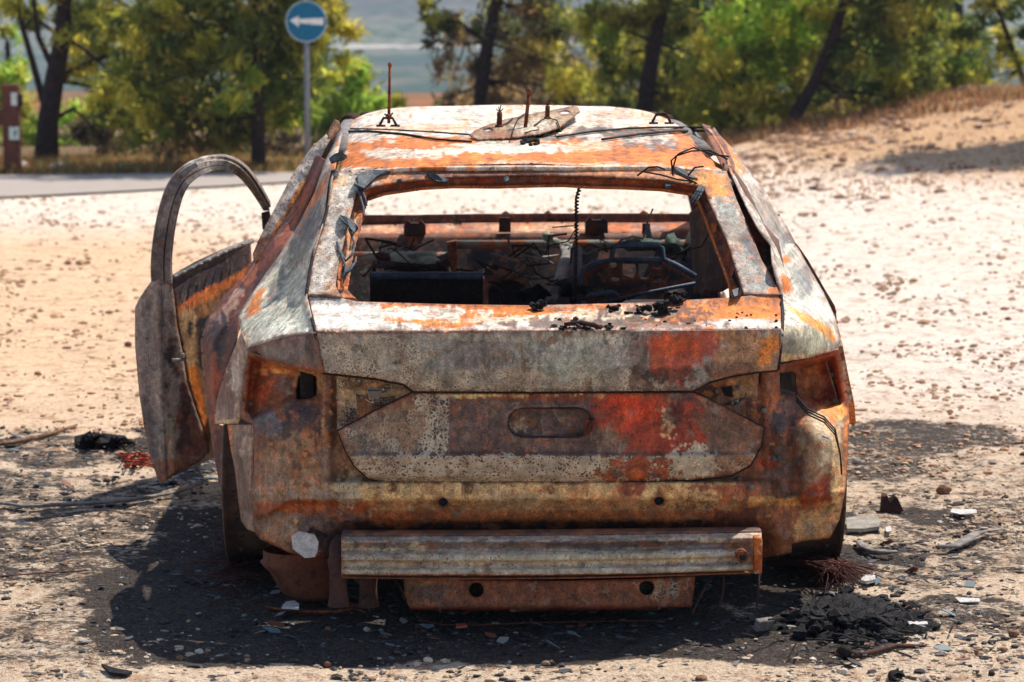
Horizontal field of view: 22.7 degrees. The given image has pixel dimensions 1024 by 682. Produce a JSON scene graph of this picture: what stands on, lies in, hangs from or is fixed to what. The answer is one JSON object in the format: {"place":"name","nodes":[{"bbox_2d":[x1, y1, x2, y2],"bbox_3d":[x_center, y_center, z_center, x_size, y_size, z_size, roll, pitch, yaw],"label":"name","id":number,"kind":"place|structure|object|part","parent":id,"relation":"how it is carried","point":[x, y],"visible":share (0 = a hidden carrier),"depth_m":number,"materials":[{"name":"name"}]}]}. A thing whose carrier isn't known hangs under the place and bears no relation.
{"place":"outdoors","nodes":[
{"label":"outdoors","id":0,"kind":"place"},
{"bbox_2d":[46,161,67,170],"bbox_3d":[-5.397,-2.062,30.373,0.286,0.150,0.224,0,7,0],"label":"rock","id":1,"kind":"object","parent":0,"point":[61,163],"visible":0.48,"depth_m":30.33,"materials":[{"name":"stone"}]},
{"bbox_2d":[0,171,293,196],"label":"road","id":2,"kind":"structure","parent":0,"point":[18,185],"depth_m":27.84,"materials":[{"name":"grey asphalt"}]},
{"bbox_2d":[0,140,340,174],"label":"dry grass","id":3,"kind":"structure","parent":0,"point":[103,164],"depth_m":30.38,"materials":[{"name":"brown plant"}]},
{"bbox_2d":[286,1,326,155],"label":"road sign","id":4,"kind":"object","parent":3,"relation":"on","point":[306,22],"visible":0.91,"depth_m":29.62,"materials":[{"name":"metal"}]},
{"bbox_2d":[0,84,1023,681],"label":"ground","id":5,"kind":"structure","parent":0,"point":[76,288],"depth_m":10.31,"materials":[{"name":"beige sand"}]},
{"bbox_2d":[0,84,22,173],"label":"trail post","id":6,"kind":"object","parent":5,"relation":"on","point":[12,104],"visible":1,"depth_m":29.84,"materials":[{"name":"brown wood"}]},
{"bbox_2d":[0,424,77,445],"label":"stick","id":7,"kind":"object","parent":5,"relation":"on","point":[26,439],"visible":1,"depth_m":10.59,"materials":[{"name":"wood"}]},
{"bbox_2d":[38,650,44,654],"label":"pebble","id":8,"kind":"object","parent":5,"relation":"on","point":[41,652],"visible":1,"depth_m":6.99,"materials":[{"name":"stone"}]},
{"bbox_2d":[0,0,86,145],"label":"pine tree","id":9,"kind":"object","parent":5,"relation":"on","point":[11,72],"visible":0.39,"depth_m":36.87,"materials":[{"name":"green plant"}]},
{"bbox_2d":[0,570,87,576],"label":"wire","id":10,"kind":"object","parent":5,"relation":"on","point":[43,573],"visible":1,"depth_m":7.99,"materials":[{"name":"black metal"}]},
{"bbox_2d":[79,670,91,676],"bbox_3d":[-1.132,0.882,6.766,0.031,0.020,0.030,2,7,14],"label":"pebble","id":11,"kind":"object","parent":5,"relation":"on","point":[85,673],"visible":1,"depth_m":6.76,"materials":[{"name":"stone"}]},
{"bbox_2d":[0,0,180,163],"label":"pine tree","id":12,"kind":"object","parent":5,"relation":"on","point":[62,69],"visible":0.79,"depth_m":32.17,"materials":[{"name":"green plant"}]},
{"bbox_2d":[0,481,203,507],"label":"charred strip","id":13,"kind":"object","parent":5,"relation":"on","point":[189,487],"visible":1,"depth_m":9.12,"materials":[{"name":"grey metal"}]},
{"bbox_2d":[74,430,135,449],"bbox_3d":[-1.666,0.409,10.407,0.239,0.102,0.276,0,7,0],"label":"tyre remnant","id":14,"kind":"object","parent":5,"relation":"on","point":[88,439],"visible":0.99,"depth_m":10.39,"materials":[{"name":"black rubber"}]},
{"bbox_2d":[64,90,163,156],"bbox_3d":[-5.226,-2.813,34.432,1.615,1.333,1.308,0,7,0],"label":"shrub","id":15,"kind":"object","parent":5,"relation":"on","point":[109,149],"visible":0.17,"depth_m":34.35,"materials":[{"name":"green plant"}]},
{"bbox_2d":[101,663,131,676],"bbox_3d":[-1.058,0.872,6.758,0.138,0.008,0.046,6,9,40],"label":"charred shard","id":16,"kind":"object","parent":5,"relation":"on","point":[109,670],"visible":1,"depth_m":6.73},
{"bbox_2d":[124,341,131,346],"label":"pebble","id":17,"kind":"object","parent":5,"relation":"on","point":[127,344],"visible":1,"depth_m":13.66,"materials":[{"name":"brown stone"}]},
{"bbox_2d":[115,451,153,469],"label":"wire scraps","id":18,"kind":"object","parent":5,"relation":"on","point":[136,461],"visible":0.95,"depth_m":10.01,"materials":[{"name":"red metal"}]},
{"bbox_2d":[176,655,183,659],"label":"pebble","id":19,"kind":"object","parent":5,"relation":"on","point":[179,657],"visible":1,"depth_m":6.93,"materials":[{"name":"brown stone"}]},
{"bbox_2d":[145,459,217,484],"bbox_3d":[-1.253,0.503,9.863,0.360,0.016,0.574,0,7,0],"label":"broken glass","id":20,"kind":"object","parent":5,"relation":"on","point":[201,479],"visible":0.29,"depth_m":9.72,"materials":[{"name":"glass"}]},
{"bbox_2d":[195,648,203,653],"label":"pebble","id":21,"kind":"object","parent":5,"relation":"on","point":[199,651],"visible":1,"depth_m":7.00,"materials":[{"name":"stone"}]},
{"bbox_2d":[155,515,282,628],"bbox_3d":[-0.926,0.697,8.070,0.370,0.043,1.783,-1,7,-10],"label":"steel cord","id":22,"kind":"object","parent":5,"relation":"on","point":[226,571],"visible":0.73,"depth_m":7.89,"materials":[{"name":"metal"}]},
{"bbox_2d":[100,0,371,168],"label":"pine tree","id":23,"kind":"object","parent":5,"relation":"on","point":[262,43],"visible":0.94,"depth_m":30.49,"materials":[{"name":"green plant"}]},
{"bbox_2d":[172,83,327,157],"bbox_3d":[-3.495,-2.829,34.208,2.294,1.289,1.566,0,7,0],"label":"shrub","id":24,"kind":"object","parent":5,"relation":"on","point":[283,139],"visible":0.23,"depth_m":33.89,"materials":[{"name":"green plant"}]},
{"bbox_2d":[213,0,364,122],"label":"pine tree","id":25,"kind":"object","parent":5,"relation":"on","point":[224,86],"visible":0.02,"depth_m":45.76,"materials":[{"name":"green plant"}]},
{"bbox_2d":[282,600,298,609],"bbox_3d":[-0.643,0.770,7.450,0.051,0.006,0.097,0,7,0],"label":"alloy flake","id":26,"kind":"object","parent":5,"relation":"on","point":[294,604],"visible":1,"depth_m":7.43,"materials":[{"name":"silver metal"}]},
{"bbox_2d":[265,606,366,613],"bbox_3d":[-0.573,0.786,7.466,0.306,0.011,0.074,0,7,2],"label":"bumper fragment","id":27,"kind":"object","parent":5,"relation":"on","point":[317,611],"visible":1,"depth_m":7.44,"materials":[{"name":"brown metal"}]},
{"bbox_2d":[324,661,330,666],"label":"pebble","id":28,"kind":"object","parent":5,"relation":"on","point":[327,664],"visible":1,"depth_m":6.86,"materials":[{"name":"brown stone"}]},
{"bbox_2d":[298,52,409,145],"bbox_3d":[-2.260,-3.242,36.175,1.871,1.717,1.660,0,7,0],"label":"pine sapling","id":29,"kind":"object","parent":5,"relation":"on","point":[354,95],"visible":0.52,"depth_m":35.74,"materials":[{"name":"green plant"}]},
{"bbox_2d":[423,657,432,663],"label":"pebble","id":30,"kind":"object","parent":5,"relation":"on","point":[428,659],"visible":1,"depth_m":6.90,"materials":[{"name":"stone"}]},
{"bbox_2d":[456,623,466,627],"bbox_3d":[-0.143,0.810,7.269,0.030,0.006,0.035,-1,7,-8],"label":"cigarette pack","id":31,"kind":"object","parent":5,"relation":"on","point":[462,625],"visible":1,"depth_m":7.26,"materials":[{"name":"red cardboard"}]},
{"bbox_2d":[135,62,855,611],"bbox_3d":[-0.161,-0.241,9.480,2.429,1.596,4.939,0,7,0],"label":"burnt estate car","id":32,"kind":"object","parent":5,"relation":"on","point":[433,412],"visible":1,"depth_m":7.38,"materials":[{"name":"metal"}]},
{"bbox_3d":[-1.088,-0.097,9.518,0.310,1.208,0.918,4,8,27],"label":"door","id":33,"kind":"part","parent":32,"relation":"part of","materials":[{"name":"metal"}]},
{"bbox_2d":[395,579,404,599],"bbox_3d":[-0.322,0.704,7.262,0.014,0.055,0.062,-4,8,-29],"label":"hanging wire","id":34,"kind":"object","parent":32,"relation":"hanging from","point":[399,585],"visible":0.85,"depth_m":7.24,"materials":[{"name":"black metal"}]},
{"bbox_2d":[529,299,547,310],"bbox_3d":[0.075,-0.101,7.275,0.053,0.036,0.040,0,7,0],"label":"char lump","id":35,"kind":"object","parent":32,"relation":"on","point":[540,304],"visible":1,"depth_m":7.27,"materials":[{"name":"black"}]},
{"bbox_2d":[564,320,601,329],"bbox_3d":[0.198,-0.045,7.113,0.106,0.024,0.048,0,7,0],"label":"charred twig","id":36,"kind":"object","parent":32,"relation":"on","point":[578,323],"visible":1,"depth_m":7.12,"materials":[{"name":"brown wood"}]},
{"bbox_2d":[608,304,618,310],"bbox_3d":[0.291,-0.092,7.287,0.032,0.022,0.025,0,7,0],"label":"char lump","id":37,"kind":"object","parent":32,"relation":"on","point":[614,307],"visible":1,"depth_m":7.28,"materials":[{"name":"black"}]},
{"bbox_2d":[636,304,651,311],"bbox_3d":[0.373,-0.092,7.263,0.048,0.025,0.034,6,9,40],"label":"char lump","id":38,"kind":"object","parent":32,"relation":"on","point":[648,308],"visible":1,"depth_m":7.26,"materials":[{"name":"black"}]},
{"bbox_2d":[652,299,670,314],"bbox_3d":[0.426,-0.097,7.263,0.047,0.049,0.055,-3,8,-21],"label":"char lump","id":39,"kind":"object","parent":32,"relation":"on","point":[660,307],"visible":1,"depth_m":7.25,"materials":[{"name":"black"}]},
{"bbox_2d":[551,304,777,330],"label":"char crumbs","id":40,"kind":"object","parent":32,"relation":"on","point":[575,318],"visible":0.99,"depth_m":7.19,"materials":[{"name":"black"}]},
{"bbox_2d":[668,294,685,303],"bbox_3d":[0.478,-0.119,7.370,0.057,0.031,0.036,-3,8,-22],"label":"char lump","id":41,"kind":"object","parent":32,"relation":"on","point":[677,299],"visible":0.88,"depth_m":7.36,"materials":[{"name":"black"}]},
{"bbox_2d":[691,576,711,614],"bbox_3d":[0.532,0.716,7.192,0.011,0.090,0.120,4,8,30],"label":"hanging wire","id":42,"kind":"object","parent":32,"relation":"hanging from","point":[701,594],"visible":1,"depth_m":7.19,"materials":[{"name":"black metal"}]},
{"bbox_2d":[717,574,724,611],"bbox_3d":[0.592,0.713,7.215,0.011,0.100,0.060,3,8,22],"label":"hanging wire","id":43,"kind":"object","parent":32,"relation":"hanging from","point":[722,593],"visible":1,"depth_m":7.22,"materials":[{"name":"black metal"}]},
{"bbox_2d":[756,574,759,606],"bbox_3d":[0.696,0.692,7.218,0.007,0.113,0.048,2,7,16],"label":"hanging wire","id":44,"kind":"object","parent":32,"relation":"hanging from","point":[758,587],"visible":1,"depth_m":7.21,"materials":[{"name":"metal"}]},
{"bbox_3d":[0.930,0.100,8.908,0.065,0.720,0.851,0,7,-2],"label":"rear door","id":45,"kind":"part","parent":32,"relation":"part of","materials":[{"name":"metal"}]},
{"bbox_2d":[0,423,1023,681],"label":"debris","id":46,"kind":"object","parent":5,"relation":"on","point":[734,663],"visible":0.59,"depth_m":7.44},
{"bbox_2d":[416,0,615,106],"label":"pine tree","id":47,"kind":"object","parent":5,"relation":"on","point":[450,24],"visible":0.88,"depth_m":37.87,"materials":[{"name":"green plant"}]},
{"bbox_2d":[415,612,666,625],"bbox_3d":[0.081,0.802,7.376,0.728,0.006,0.151,0,7,0],"label":"thin wire","id":48,"kind":"object","parent":5,"relation":"on","point":[417,614],"visible":1,"depth_m":7.33,"materials":[{"name":"brown metal"}]},
{"bbox_2d":[458,56,624,105],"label":"shrub","id":49,"kind":"object","parent":5,"relation":"on","point":[538,78],"visible":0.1,"depth_m":42.77,"materials":[{"name":"green plant"}]},
{"bbox_2d":[576,0,737,125],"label":"shrub","id":50,"kind":"object","parent":5,"relation":"on","point":[633,91],"visible":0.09,"depth_m":41.20,"materials":[{"name":"green plant"}]},
{"bbox_2d":[569,0,758,125],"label":"pine tree","id":51,"kind":"object","parent":5,"relation":"on","point":[650,52],"visible":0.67,"depth_m":36.86,"materials":[{"name":"green plant"}]},
{"bbox_2d":[695,675,706,680],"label":"pebble","id":52,"kind":"object","parent":5,"relation":"on","point":[701,677],"visible":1,"depth_m":6.71,"materials":[{"name":"brown stone"}]},
{"bbox_2d":[668,0,836,135],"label":"shrub","id":53,"kind":"object","parent":5,"relation":"on","point":[754,44],"visible":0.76,"depth_m":34.90,"materials":[{"name":"green plant"}]},
{"bbox_2d":[753,617,773,631],"bbox_3d":[0.712,0.801,7.224,0.055,0.038,0.030,-4,8,-28],"label":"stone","id":54,"kind":"object","parent":5,"relation":"on","point":[762,624],"visible":1,"depth_m":7.21,"materials":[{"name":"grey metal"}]},
{"bbox_2d":[766,551,893,595],"bbox_3d":[1.006,0.694,8.009,0.347,0.115,0.630,-2,7,-17],"label":"steel cord","id":55,"kind":"object","parent":5,"relation":"on","point":[833,567],"visible":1,"depth_m":7.90,"materials":[{"name":"metal"}]},
{"bbox_2d":[748,0,921,114],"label":"shrub","id":56,"kind":"object","parent":5,"relation":"on","point":[849,12],"visible":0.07,"depth_m":38.81,"materials":[{"name":"green plant"}]},
{"bbox_2d":[836,667,847,674],"bbox_3d":[0.877,0.879,6.789,0.033,0.022,0.026,0,7,0],"label":"pebble","id":57,"kind":"object","parent":5,"relation":"on","point":[843,670],"visible":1,"depth_m":6.78,"materials":[{"name":"stone"}]},
{"bbox_2d":[836,645,851,657],"bbox_3d":[0.907,0.848,6.975,0.036,0.062,0.122,0,7,3],"label":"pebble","id":58,"kind":"object","parent":5,"relation":"on","point":[843,653],"visible":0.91,"depth_m":6.92,"materials":[{"name":"black stone"}]},
{"bbox_2d":[846,131,854,135],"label":"rock","id":59,"kind":"object","parent":5,"relation":"on","point":[850,133],"visible":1,"depth_m":29.29,"materials":[{"name":"stone"}]},
{"bbox_2d":[742,0,959,106],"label":"pine tree","id":60,"kind":"object","parent":5,"relation":"on","point":[779,85],"visible":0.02,"depth_m":45.72,"materials":[{"name":"green plant"}]},
{"bbox_2d":[741,585,961,657],"bbox_3d":[0.988,0.795,7.320,0.592,0.097,0.954,1,7,11],"label":"char heap","id":61,"kind":"object","parent":5,"relation":"on","point":[843,615],"visible":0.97,"depth_m":7.23,"materials":[{"name":"black"}]},
{"bbox_2d":[866,615,893,626],"bbox_3d":[1.043,0.786,7.180,0.048,0.013,0.128,-4,8,-29],"label":"charred strip","id":62,"kind":"object","parent":61,"relation":"on","point":[883,620],"visible":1,"depth_m":7.17,"materials":[{"name":"grey metal"}]},
{"bbox_2d":[701,71,1023,147],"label":"dry grass","id":63,"kind":"structure","parent":5,"relation":"on","point":[816,123],"depth_m":32.42,"materials":[{"name":"brown plant"}]},
{"bbox_2d":[846,515,880,531],"bbox_3d":[1.205,0.626,8.749,0.119,0.012,0.243,1,7,6],"label":"burnt plate","id":64,"kind":"object","parent":5,"relation":"on","point":[861,523],"visible":0.98,"depth_m":8.72,"materials":[{"name":"grey metal"}]},
{"bbox_2d":[861,573,875,583],"bbox_3d":[1.105,0.733,7.887,0.042,0.010,0.129,2,7,15],"label":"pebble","id":65,"kind":"object","parent":5,"relation":"on","point":[867,579],"visible":1,"depth_m":7.85,"materials":[{"name":"white stone"}]},
{"bbox_2d":[785,0,964,123],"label":"pine tree","id":66,"kind":"object","parent":5,"relation":"on","point":[832,62],"visible":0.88,"depth_m":34.25,"materials":[{"name":"green plant"}]},
{"bbox_2d":[855,540,897,554],"bbox_3d":[1.163,0.675,8.334,0.092,0.021,0.209,-4,8,-29],"label":"charred strip","id":67,"kind":"object","parent":5,"relation":"on","point":[862,545],"visible":1,"depth_m":8.26,"materials":[{"name":"grey metal"}]},
{"bbox_2d":[732,96,1023,197],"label":"dry grass","id":68,"kind":"structure","parent":5,"relation":"on","point":[912,180],"depth_m":27.34,"materials":[{"name":"brown plant"}]},
{"bbox_2d":[834,643,925,658],"bbox_3d":[1.009,0.847,6.994,0.281,0.016,0.053,-4,8,-29],"label":"burnt twig","id":69,"kind":"object","parent":5,"relation":"on","point":[884,649],"visible":1,"depth_m":7.00,"materials":[{"name":"brown wood"}]},
{"bbox_2d":[737,82,1023,226],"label":"gravel","id":70,"kind":"structure","parent":5,"relation":"on","point":[773,139],"depth_m":28.63,"materials":[{"name":"beige gravel"}]},
{"bbox_2d":[885,526,891,531],"bbox_3d":[1.279,0.639,8.678,0.019,0.003,0.105,1,7,6],"label":"paper scrap","id":71,"kind":"object","parent":5,"relation":"on","point":[888,528],"visible":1,"depth_m":8.66,"materials":[{"name":"white paper"}]},
{"bbox_2d":[880,493,902,512],"bbox_3d":[1.345,0.576,9.053,0.077,0.065,0.050,0,7,0],"label":"charred block","id":72,"kind":"object","parent":5,"relation":"on","point":[891,504],"depth_m":9.03,"materials":[{"name":"brown wood"}]},
{"bbox_2d":[888,668,905,681],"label":"char lump","id":73,"kind":"object","parent":5,"relation":"on","point":[893,675],"visible":1,"depth_m":6.73,"materials":[{"name":"black"}]},
{"bbox_2d":[902,127,911,131],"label":"rock","id":74,"kind":"object","parent":5,"relation":"on","point":[907,129],"visible":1,"depth_m":25.02,"materials":[{"name":"brown stone"}]},
{"bbox_2d":[908,621,927,625],"bbox_3d":[1.161,0.808,7.298,0.056,0.004,0.046,0,7,0],"label":"melted flake","id":75,"kind":"object","parent":5,"relation":"on","point":[923,623],"visible":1,"depth_m":7.30,"materials":[{"name":"white plastic"}]},
{"bbox_2d":[855,5,1002,98],"bbox_3d":[6.327,-4.142,37.638,2.008,1.677,1.979,-4,8,-32],"label":"shrub","id":76,"kind":"object","parent":5,"relation":"on","point":[954,16],"visible":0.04,"depth_m":37.90,"materials":[{"name":"green plant"}]},
{"bbox_2d":[936,484,951,494],"bbox_3d":[1.593,0.549,9.424,0.047,0.042,0.048,-6,9,-40],"label":"pebble","id":77,"kind":"object","parent":5,"relation":"on","point":[943,489],"visible":1,"depth_m":9.41,"materials":[{"name":"brown stone"}]},
{"bbox_2d":[954,632,963,637],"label":"pebble","id":78,"kind":"object","parent":5,"relation":"on","point":[958,634],"visible":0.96,"depth_m":7.19,"materials":[{"name":"stone"}]},
{"bbox_2d":[950,509,976,514],"bbox_3d":[1.588,0.601,8.985,0.092,0.003,0.098,1,7,7],"label":"paper scrap","id":79,"kind":"object","parent":5,"relation":"on","point":[963,511],"visible":1,"depth_m":8.98,"materials":[{"name":"white paper"}]},
{"bbox_2d":[905,0,1023,93],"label":"pine tree","id":80,"kind":"object","parent":5,"relation":"on","point":[1005,37],"visible":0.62,"depth_m":36.34,"materials":[{"name":"green plant"}]},
{"bbox_2d":[955,597,979,602],"bbox_3d":[1.359,0.771,7.604,0.071,0.003,0.064,0,7,0],"label":"paper scrap","id":81,"kind":"object","parent":5,"relation":"on","point":[965,600],"visible":1,"depth_m":7.60,"materials":[{"name":"white paper"}]},
{"bbox_2d":[935,528,1004,548],"bbox_3d":[1.518,0.653,8.469,0.077,0.014,0.414,5,9,35],"label":"charred strip","id":82,"kind":"object","parent":5,"relation":"on","point":[966,539],"visible":1,"depth_m":8.41,"materials":[{"name":"grey metal"}]},
{"bbox_2d":[1008,630,1018,636],"bbox_3d":[1.416,0.826,7.212,0.030,0.023,0.025,0,7,0],"label":"pebble","id":83,"kind":"object","parent":5,"relation":"on","point":[1011,633],"visible":1,"depth_m":7.20,"materials":[{"name":"brown stone"}]},
{"bbox_2d":[0,0,1023,117],"bbox_3d":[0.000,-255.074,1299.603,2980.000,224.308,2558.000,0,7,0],"label":"hillside","id":84,"kind":"structure","parent":0,"point":[393,27],"depth_m":835.91,"materials":[{"name":"green plant"}]},
{"bbox_2d":[44,0,238,121],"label":"pine tree","id":85,"kind":"object","parent":84,"relation":"on","point":[95,53],"visible":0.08,"depth_m":46.48,"materials":[{"name":"green plant"}]},
{"bbox_2d":[430,0,599,105],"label":"pine tree","id":86,"kind":"object","parent":84,"relation":"on","point":[460,42],"visible":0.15,"depth_m":49.71,"materials":[{"name":"green plant"}]},
{"bbox_2d":[574,0,777,110],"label":"pine tree","id":87,"kind":"object","parent":84,"relation":"on","point":[683,53],"visible":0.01,"depth_m":47.53,"materials":[{"name":"green plant"}]},
{"bbox_2d":[915,0,998,83],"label":"pine tree","id":88,"kind":"object","parent":84,"relation":"on","point":[974,53],"visible":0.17,"depth_m":48.53,"materials":[{"name":"green plant"}]},
{"bbox_2d":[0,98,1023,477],"bbox_3d":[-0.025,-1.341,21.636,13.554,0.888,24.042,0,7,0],"label":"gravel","id":89,"kind":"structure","parent":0,"point":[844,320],"depth_m":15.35,"materials":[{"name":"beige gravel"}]},
{"bbox_2d":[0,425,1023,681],"bbox_3d":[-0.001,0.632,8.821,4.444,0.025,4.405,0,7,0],"label":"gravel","id":90,"kind":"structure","parent":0,"point":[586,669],"depth_m":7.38,"materials":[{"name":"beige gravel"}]}
]}

